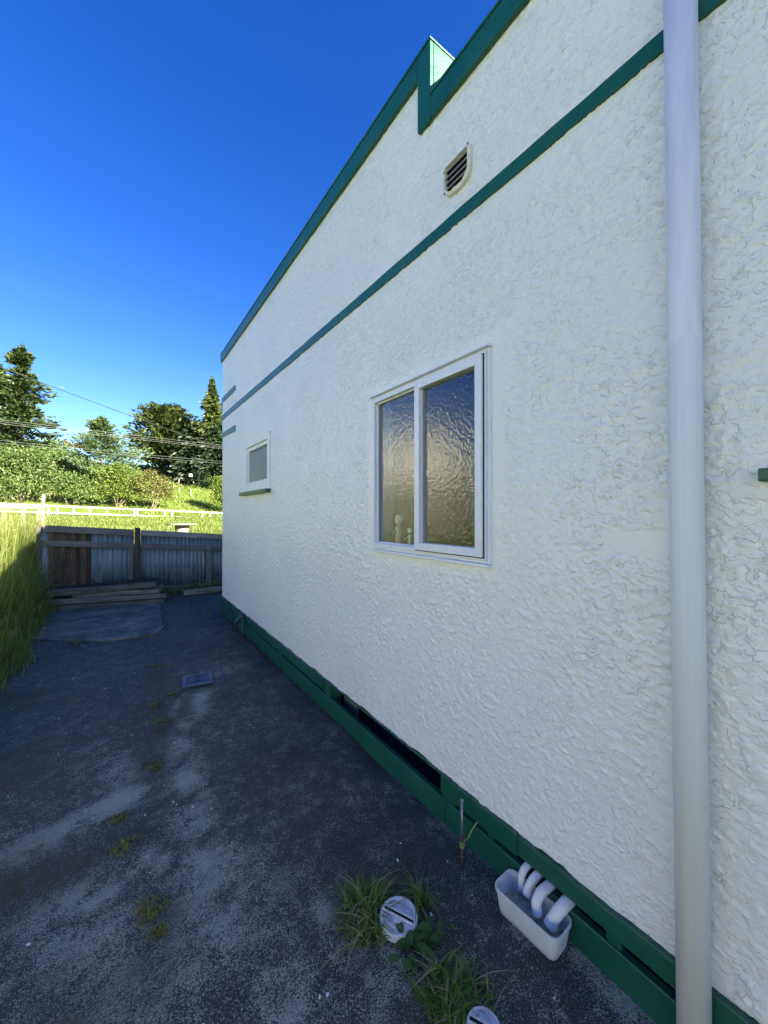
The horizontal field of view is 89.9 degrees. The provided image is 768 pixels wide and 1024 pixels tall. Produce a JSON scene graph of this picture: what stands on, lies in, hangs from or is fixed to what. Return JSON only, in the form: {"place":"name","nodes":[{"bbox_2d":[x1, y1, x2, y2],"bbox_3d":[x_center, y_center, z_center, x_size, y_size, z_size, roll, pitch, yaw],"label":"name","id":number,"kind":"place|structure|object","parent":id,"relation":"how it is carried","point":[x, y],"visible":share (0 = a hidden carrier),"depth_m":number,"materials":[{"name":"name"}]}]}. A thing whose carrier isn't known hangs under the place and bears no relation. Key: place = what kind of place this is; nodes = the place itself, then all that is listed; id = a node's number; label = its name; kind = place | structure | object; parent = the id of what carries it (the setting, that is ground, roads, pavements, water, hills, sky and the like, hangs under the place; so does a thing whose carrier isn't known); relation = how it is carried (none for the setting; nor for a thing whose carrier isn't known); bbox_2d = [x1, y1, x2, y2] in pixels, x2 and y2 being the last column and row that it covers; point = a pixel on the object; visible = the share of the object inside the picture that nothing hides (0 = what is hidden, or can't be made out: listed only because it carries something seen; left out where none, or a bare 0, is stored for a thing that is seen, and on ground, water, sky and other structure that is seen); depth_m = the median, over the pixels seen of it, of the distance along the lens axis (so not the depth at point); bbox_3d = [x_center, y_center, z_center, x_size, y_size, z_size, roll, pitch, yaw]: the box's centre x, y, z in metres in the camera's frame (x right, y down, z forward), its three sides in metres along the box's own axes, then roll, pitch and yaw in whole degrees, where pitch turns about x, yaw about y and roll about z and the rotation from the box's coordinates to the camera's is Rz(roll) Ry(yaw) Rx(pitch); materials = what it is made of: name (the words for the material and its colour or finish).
{"place":"outdoors","nodes":[
{"label":"outdoors","id":0,"kind":"place"},
{"bbox_2d":[0,438,221,591],"bbox_3d":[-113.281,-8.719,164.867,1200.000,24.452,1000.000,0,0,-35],"label":"lawn","id":1,"kind":"structure","parent":0,"point":[60,500],"depth_m":53.70,"materials":[{"name":"green plant"}]},
{"bbox_2d":[0,363,33,433],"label":"pine tree","id":2,"kind":"object","parent":1,"relation":"on","point":[1,404],"visible":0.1,"depth_m":66.35,"materials":[{"name":"green plant"}]},
{"bbox_2d":[0,503,40,527],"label":"rail fence","id":3,"kind":"object","parent":1,"relation":"on","point":[38,505],"visible":0.32,"depth_m":10.42,"materials":[{"name":"white wood"}]},
{"bbox_2d":[0,440,64,501],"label":"leafy shrub","id":4,"kind":"object","parent":1,"relation":"on","point":[10,472],"visible":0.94,"depth_m":47.79,"materials":[{"name":"green plant"}]},
{"bbox_2d":[0,343,67,471],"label":"pine tree","id":5,"kind":"object","parent":1,"relation":"on","point":[16,390],"visible":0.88,"depth_m":60.99,"materials":[{"name":"green plant"}]},
{"bbox_2d":[0,466,77,718],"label":"seed stalks","id":6,"kind":"object","parent":1,"relation":"on","point":[30,567],"visible":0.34,"depth_m":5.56,"materials":[{"name":"green plant"}]},
{"bbox_2d":[1,466,74,635],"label":"seed heads","id":7,"kind":"object","parent":6,"relation":"attached to","point":[38,567],"visible":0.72,"depth_m":5.26,"materials":[{"name":"beige plant"}]},
{"bbox_2d":[41,494,44,521],"bbox_3d":[-8.820,0.291,9.941,0.106,1.514,0.072,0,0,-35],"label":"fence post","id":8,"kind":"object","parent":1,"relation":"on","point":[43,505],"visible":0.35,"depth_m":9.93,"materials":[{"name":"white wood"}]},
{"bbox_2d":[32,434,75,472],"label":"leafy tree","id":9,"kind":"object","parent":1,"relation":"on","point":[49,439],"visible":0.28,"depth_m":66.53,"materials":[{"name":"green plant"}]},
{"bbox_2d":[39,466,101,504],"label":"leafy shrub","id":10,"kind":"object","parent":1,"relation":"on","point":[69,482],"visible":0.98,"depth_m":49.91,"materials":[{"name":"green plant"}]},
{"bbox_2d":[37,415,154,487],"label":"feathery tree","id":11,"kind":"object","parent":1,"relation":"on","point":[97,425],"visible":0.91,"depth_m":59.71,"materials":[{"name":"green plant"}]},
{"bbox_2d":[61,452,137,479],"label":"leafy tree","id":12,"kind":"object","parent":1,"relation":"on","point":[75,469],"visible":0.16,"depth_m":63.82,"materials":[{"name":"green plant"}]},
{"bbox_2d":[1,503,221,516],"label":"road rail","id":13,"kind":"object","parent":1,"relation":"on","point":[90,507],"visible":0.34,"depth_m":36.89,"materials":[{"name":"white wood"}]},
{"bbox_2d":[88,460,148,506],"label":"leafy shrub","id":14,"kind":"object","parent":1,"relation":"on","point":[112,481],"visible":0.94,"depth_m":52.63,"materials":[{"name":"green plant"}]},
{"bbox_2d":[56,507,210,516],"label":"fence posts","id":15,"kind":"object","parent":1,"relation":"on","point":[57,509],"visible":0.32,"depth_m":47.45,"materials":[{"name":"white wood"}]},
{"bbox_2d":[130,468,177,508],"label":"leafy tree","id":16,"kind":"object","parent":1,"relation":"on","point":[159,489],"visible":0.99,"depth_m":53.89,"materials":[{"name":"green plant"}]},
{"bbox_2d":[118,401,200,474],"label":"macrocarpa tree","id":17,"kind":"object","parent":1,"relation":"on","point":[174,417],"visible":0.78,"depth_m":80.33,"materials":[{"name":"green plant"}]},
{"bbox_2d":[115,464,221,515],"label":"slope grass","id":18,"kind":"structure","parent":1,"relation":"on","point":[168,503],"depth_m":60.23,"materials":[{"name":"green plant"}]},
{"bbox_2d":[167,523,196,531],"bbox_3d":[-7.025,0.700,13.386,0.940,0.601,0.940,0,0,-35],"label":"reel table","id":19,"kind":"object","parent":1,"relation":"on","point":[181,527],"visible":0.6,"depth_m":13.22,"materials":[{"name":"beige wood"}]},
{"bbox_2d":[162,419,221,484],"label":"cypress tree","id":20,"kind":"object","parent":1,"relation":"on","point":[184,454],"visible":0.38,"depth_m":75.96,"materials":[{"name":"green plant"}]},
{"bbox_2d":[173,422,222,490],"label":"cypress tree","id":21,"kind":"object","parent":1,"relation":"on","point":[214,452],"visible":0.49,"depth_m":74.47,"materials":[{"name":"green plant"}]},
{"bbox_2d":[188,375,222,475],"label":"cypress tree","id":22,"kind":"object","parent":1,"relation":"on","point":[211,407],"visible":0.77,"depth_m":77.23,"materials":[{"name":"green plant"}]},
{"bbox_2d":[207,474,222,509],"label":"leafy shrub","id":23,"kind":"object","parent":1,"relation":"on","point":[217,480],"visible":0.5,"depth_m":57.67,"materials":[{"name":"green plant"}]},
{"bbox_2d":[220,0,767,1023],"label":"house","id":24,"kind":"structure","parent":1,"relation":"on","point":[494,462],"depth_m":1.49,"materials":[{"name":"beige paint"}]},
{"bbox_2d":[239,431,270,495],"bbox_3d":[-1.560,-0.553,4.677,0.110,0.679,1.113,0,0,-35],"label":"window","id":25,"kind":"structure","parent":24,"relation":"in","point":[257,452],"depth_m":4.64,"materials":[{"name":"white glass"}]},
{"bbox_2d":[369,342,492,567],"bbox_3d":[0.291,-0.252,2.201,0.285,1.013,0.984,0,0,-35],"label":"window","id":26,"kind":"structure","parent":24,"relation":"in","point":[432,429],"depth_m":2.02,"materials":[{"name":"white plastic"}]},
{"bbox_2d":[544,894,575,932],"bbox_3d":[0.674,1.484,1.440,0.169,0.101,0.058,0,0,-24],"label":"waste pipe","id":27,"kind":"object","parent":24,"relation":"attached to","point":[562,907],"visible":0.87,"depth_m":1.41,"materials":[{"name":"white plastic"}]},
{"bbox_2d":[758,468,767,481],"bbox_3d":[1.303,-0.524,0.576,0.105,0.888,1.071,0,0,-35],"label":"window sill","id":28,"kind":"structure","parent":24,"relation":"in","point":[762,472],"depth_m":0.98,"materials":[{"name":"green wood"}]},
{"bbox_2d":[0,513,221,547],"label":"lawn grass","id":29,"kind":"structure","parent":0,"point":[96,523],"depth_m":24.55,"materials":[{"name":"green plant"}]},
{"bbox_2d":[1,367,220,447],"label":"overhead wire","id":30,"kind":"object","parent":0,"point":[105,406],"visible":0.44,"depth_m":21.05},
{"bbox_2d":[148,579,221,594],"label":"grass","id":31,"kind":"structure","parent":0,"point":[172,591],"depth_m":7.66,"materials":[{"name":"green plant"}]},
{"bbox_2d":[0,0,497,465],"label":"sky","id":32,"kind":"structure","parent":0,"point":[161,160],"materials":[{"name":"blue"}]},
{"bbox_2d":[0,591,714,1023],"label":"concrete yard","id":33,"kind":"structure","parent":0,"point":[282,787],"depth_m":1.77,"materials":[{"name":"grey concrete"}]},
{"bbox_2d":[47,632,96,648],"bbox_3d":[-3.736,1.527,4.617,0.600,0.134,0.444,0,0,-1],"label":"grass tuft","id":34,"kind":"object","parent":33,"relation":"on","point":[74,643],"visible":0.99,"depth_m":4.61,"materials":[{"name":"green plant"}]},
{"bbox_2d":[29,602,164,641],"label":"concrete slab","id":35,"kind":"structure","parent":33,"relation":"on","point":[113,623],"depth_m":5.45,"materials":[{"name":"grey concrete"}]},
{"bbox_2d":[45,598,164,609],"bbox_3d":[-4.699,1.563,6.517,1.752,0.088,0.136,0,0,-21],"label":"plank","id":36,"kind":"object","parent":35,"relation":"on","point":[102,604],"visible":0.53,"depth_m":6.48,"materials":[{"name":"brown wood"}]},
{"bbox_2d":[43,593,166,604],"bbox_3d":[-4.678,1.471,6.527,1.749,0.089,0.107,1,0,-21],"label":"plank","id":37,"kind":"object","parent":36,"relation":"on","point":[107,598],"visible":0.84,"depth_m":6.48,"materials":[{"name":"brown wood"}]},
{"bbox_2d":[72,588,160,597],"bbox_3d":[-4.600,1.395,6.663,1.275,0.074,0.146,0,0,-18],"label":"plank","id":38,"kind":"object","parent":37,"relation":"on","point":[140,591],"visible":0.84,"depth_m":6.62,"materials":[{"name":"brown wood"}]},
{"bbox_2d":[40,581,157,597],"bbox_3d":[-4.808,1.310,6.548,1.657,0.104,0.126,-2,0,-23],"label":"plank","id":39,"kind":"object","parent":38,"relation":"on","point":[94,589],"visible":0.8,"depth_m":6.50,"materials":[{"name":"brown wood"}]},
{"bbox_3d":[-4.653,1.412,6.870,1.276,0.083,0.105,-3,1,-21],"label":"plank","id":40,"kind":"object","parent":35,"relation":"on","visible":0},
{"bbox_2d":[42,578,156,590],"bbox_3d":[-4.930,1.269,6.720,1.662,0.061,0.177,-3,1,-23],"label":"plank","id":41,"kind":"object","parent":40,"relation":"on","point":[115,582],"visible":0.65,"depth_m":6.72,"materials":[{"name":"brown wood"}]},
{"bbox_2d":[99,809,131,824],"bbox_3d":[-1.380,1.576,1.997,0.130,0.012,0.103,0,0,-3],"label":"moss patch","id":42,"kind":"object","parent":33,"relation":"on","point":[117,817],"visible":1,"depth_m":1.99,"materials":[{"name":"green plant"}]},
{"bbox_2d":[104,834,142,858],"bbox_3d":[-1.231,1.574,1.825,0.154,0.014,0.127,0,0,-35],"label":"moss patch","id":43,"kind":"object","parent":33,"relation":"on","point":[125,845],"visible":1,"depth_m":1.82,"materials":[{"name":"green plant"}]},
{"bbox_2d":[36,525,221,598],"bbox_3d":[-3.785,0.931,8.027,5.205,1.401,0.200,0,0,-34],"label":"corrugated fence","id":44,"kind":"object","parent":33,"relation":"on","point":[101,555],"visible":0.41,"depth_m":7.28,"materials":[{"name":"grey metal"}]},
{"bbox_2d":[131,891,173,936],"bbox_3d":[-0.918,1.573,1.539,0.151,0.014,0.191,0,0,-35],"label":"moss patch","id":45,"kind":"object","parent":33,"relation":"on","point":[152,902],"visible":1,"depth_m":1.53,"materials":[{"name":"green plant"}]},
{"bbox_2d":[145,701,161,707],"bbox_3d":[-1.898,1.581,3.173,0.117,0.011,0.114,0,0,-35],"label":"moss patch","id":46,"kind":"object","parent":33,"relation":"on","point":[152,703],"visible":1,"depth_m":3.18,"materials":[{"name":"green plant"}]},
{"bbox_2d":[146,761,162,772],"bbox_3d":[-1.417,1.578,2.381,0.102,0.011,0.133,0,0,-35],"label":"moss patch","id":47,"kind":"object","parent":33,"relation":"on","point":[156,765],"visible":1,"depth_m":2.39,"materials":[{"name":"green plant"}]},
{"bbox_2d":[145,662,165,668],"bbox_3d":[-2.371,1.583,3.966,0.282,0.014,0.159,0,0,-35],"label":"moss patch","id":48,"kind":"object","parent":33,"relation":"on","point":[163,664],"visible":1,"depth_m":3.98,"materials":[{"name":"green plant"}]},
{"bbox_2d":[145,919,167,942],"bbox_3d":[-0.857,1.574,1.453,0.077,0.012,0.087,0,0,-35],"label":"moss patch","id":49,"kind":"object","parent":33,"relation":"on","point":[155,928],"visible":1,"depth_m":1.45,"materials":[{"name":"green plant"}]},
{"bbox_2d":[146,716,169,724],"bbox_3d":[-1.698,1.579,2.906,0.170,0.014,0.157,0,0,-35],"label":"moss patch","id":50,"kind":"object","parent":33,"relation":"on","point":[159,719],"visible":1,"depth_m":2.92,"materials":[{"name":"green plant"}]},
{"bbox_2d":[183,671,212,687],"bbox_3d":[-1.760,1.581,3.636,0.250,0.022,0.250,0,0,-27],"label":"drain grate","id":51,"kind":"object","parent":33,"relation":"on","point":[198,679],"visible":1,"depth_m":3.61,"materials":[{"name":"grey plastic"}]},
{"bbox_2d":[183,586,221,595],"bbox_3d":[-3.503,1.550,7.633,0.867,0.104,0.107,0,0,-38],"label":"timber log","id":52,"kind":"object","parent":33,"relation":"on","point":[202,590],"visible":0.71,"depth_m":7.53,"materials":[{"name":"grey wood"}]},
{"bbox_2d":[234,612,243,636],"bbox_3d":[-1.853,1.447,4.932,0.120,0.304,0.070,0,0,-35],"label":"garden tap","id":53,"kind":"object","parent":33,"relation":"on","point":[241,617],"visible":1,"depth_m":4.93,"materials":[{"name":"metal"}]},
{"bbox_2d":[8,641,554,1023],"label":"paint flakes","id":54,"kind":"object","parent":33,"relation":"on","point":[327,993],"visible":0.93,"depth_m":1.68,"materials":[{"name":"white paint"}]},
{"bbox_2d":[222,615,358,746],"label":"leaf litter","id":55,"kind":"object","parent":33,"relation":"on","point":[264,656],"visible":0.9,"depth_m":4.01,"materials":[{"name":"brown plant"}]},
{"bbox_2d":[305,860,421,985],"bbox_3d":[-0.048,1.528,1.514,0.464,0.107,0.431,0,0,-5],"label":"grass tuft","id":56,"kind":"object","parent":33,"relation":"on","point":[364,913],"visible":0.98,"depth_m":1.50,"materials":[{"name":"green plant"}]},
{"bbox_2d":[380,896,416,942],"bbox_3d":[0.056,1.567,1.483,0.147,0.044,0.147,0,0,-35],"label":"yard drain","id":57,"kind":"object","parent":33,"relation":"on","point":[398,913],"visible":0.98,"depth_m":1.47,"materials":[{"name":"grey metal"}]},
{"bbox_2d":[372,864,456,944],"bbox_3d":[0.154,1.520,1.549,0.218,0.123,0.375,0,0,-44],"label":"grass tuft","id":58,"kind":"object","parent":33,"relation":"on","point":[418,895],"visible":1,"depth_m":1.55,"materials":[{"name":"green plant"}]},
{"bbox_2d":[387,920,443,973],"bbox_3d":[0.100,1.566,1.400,0.208,0.060,0.194,0,0,27],"label":"weed","id":59,"kind":"object","parent":33,"relation":"on","point":[419,933],"visible":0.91,"depth_m":1.39,"materials":[{"name":"green plant"}]},
{"bbox_2d":[427,896,454,943],"bbox_3d":[0.184,1.561,1.474,0.121,0.031,0.150,0,0,-35],"label":"weed","id":60,"kind":"object","parent":33,"relation":"on","point":[439,925],"visible":0.94,"depth_m":1.46,"materials":[{"name":"green plant"}]},
{"bbox_2d":[398,944,519,1023],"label":"grass tuft","id":61,"kind":"object","parent":33,"relation":"on","point":[454,999],"visible":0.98,"depth_m":1.25,"materials":[{"name":"green plant"}]},
{"bbox_2d":[459,799,477,865],"bbox_3d":[0.381,1.456,1.736,0.084,0.302,0.032,0,0,9],"label":"earth rod","id":62,"kind":"object","parent":33,"relation":"on","point":[462,841],"visible":0.97,"depth_m":1.74,"materials":[{"name":"metal"}]},
{"bbox_2d":[466,1006,499,1023],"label":"yard drain","id":63,"kind":"object","parent":33,"relation":"on","point":[480,1018],"visible":1,"depth_m":1.18,"materials":[{"name":"white plastic"}]},
{"bbox_2d":[495,869,571,960],"bbox_3d":[0.563,1.535,1.470,0.129,0.099,0.269,0,0,-38],"label":"plastic tub","id":64,"kind":"object","parent":33,"relation":"on","point":[515,905],"visible":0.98,"depth_m":1.45,"materials":[{"name":"white plastic"}]},
{"bbox_2d":[518,861,531,891],"bbox_3d":[0.596,1.479,1.585,0.124,0.090,0.032,0,0,-35],"label":"waste pipe","id":65,"kind":"object","parent":64,"relation":"on","point":[525,867],"visible":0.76,"depth_m":1.55,"materials":[{"name":"white plastic"}]},
{"bbox_2d":[522,870,542,897],"bbox_3d":[0.615,1.474,1.544,0.142,0.078,0.041,0,0,-28],"label":"waste pipe","id":66,"kind":"object","parent":64,"relation":"on","point":[535,877],"visible":0.81,"depth_m":1.52,"materials":[{"name":"white plastic"}]},
{"bbox_2d":[531,879,555,917],"bbox_3d":[0.632,1.480,1.496,0.166,0.088,0.044,0,0,-35],"label":"waste pipe","id":67,"kind":"object","parent":64,"relation":"on","point":[544,889],"visible":0.81,"depth_m":1.46,"materials":[{"name":"white plastic"}]}
]}

